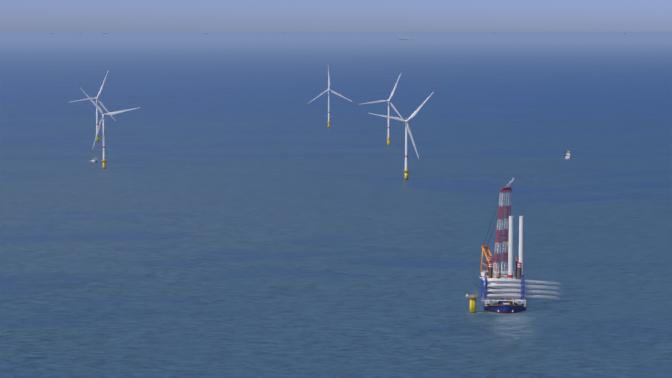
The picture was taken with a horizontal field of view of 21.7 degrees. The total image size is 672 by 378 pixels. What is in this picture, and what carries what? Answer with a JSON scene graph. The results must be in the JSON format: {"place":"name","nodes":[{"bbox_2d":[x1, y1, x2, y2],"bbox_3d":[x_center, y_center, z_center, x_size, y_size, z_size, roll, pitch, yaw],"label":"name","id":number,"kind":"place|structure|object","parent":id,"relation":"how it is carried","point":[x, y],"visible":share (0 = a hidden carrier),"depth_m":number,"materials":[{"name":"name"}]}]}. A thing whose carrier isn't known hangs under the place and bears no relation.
{"place":"outdoors","nodes":[
{"label":"outdoors","id":0,"kind":"place"},
{"bbox_2d":[0,32,671,377],"bbox_3d":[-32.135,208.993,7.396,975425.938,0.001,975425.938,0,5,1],"label":"sea","id":1,"kind":"structure","parent":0,"point":[237,207],"depth_m":2124.54,"materials":[{"name":"liquid"}]},
{"bbox_2d":[66,69,115,141],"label":"turbine","id":2,"kind":"object","parent":1,"relation":"on","point":[102,105],"visible":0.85,"depth_m":3304.80,"materials":[{"name":"white paint"}]},
{"bbox_2d":[80,88,140,168],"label":"wind turbine","id":3,"kind":"object","parent":1,"relation":"on","point":[104,160],"visible":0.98,"depth_m":2652.29,"materials":[{"name":"white paint"}]},
{"bbox_2d":[306,67,352,127],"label":"turbine","id":4,"kind":"object","parent":1,"relation":"on","point":[329,120],"visible":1,"depth_m":3784.41,"materials":[{"name":"white paint"}]},
{"bbox_2d":[357,71,403,145],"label":"turbine","id":5,"kind":"object","parent":1,"relation":"on","point":[388,136],"visible":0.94,"depth_m":3185.04,"materials":[{"name":"white paint"}]},
{"bbox_2d":[369,92,433,179],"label":"wind turbine","id":6,"kind":"object","parent":1,"relation":"on","point":[407,128],"visible":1,"depth_m":2456.50,"materials":[{"name":"white paint"}]},
{"bbox_2d":[465,292,478,312],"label":"turbine foundation","id":7,"kind":"object","parent":1,"relation":"in","point":[472,303],"visible":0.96,"depth_m":1300.15,"materials":[{"name":"yellow metal"}]},
{"bbox_2d":[491,312,538,338],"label":"water reflection","id":8,"kind":"object","parent":1,"relation":"on","point":[513,324],"visible":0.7,"depth_m":1242.68,"materials":[{"name":"liquid"}]},
{"bbox_2d":[472,178,560,313],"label":"installation vessel","id":9,"kind":"object","parent":1,"relation":"on","point":[503,292],"visible":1,"depth_m":1314.08,"materials":[{"name":"white paint"}]},
{"bbox_2d":[565,152,570,157],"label":"guard vessel","id":10,"kind":"object","parent":1,"relation":"on","point":[568,154],"visible":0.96,"depth_m":2886.92,"materials":[{"name":"white paint"}]},
{"bbox_2d":[0,0,671,31],"label":"sky","id":11,"kind":"structure","parent":0,"point":[15,15],"materials":[{"name":"blue"}]}
]}

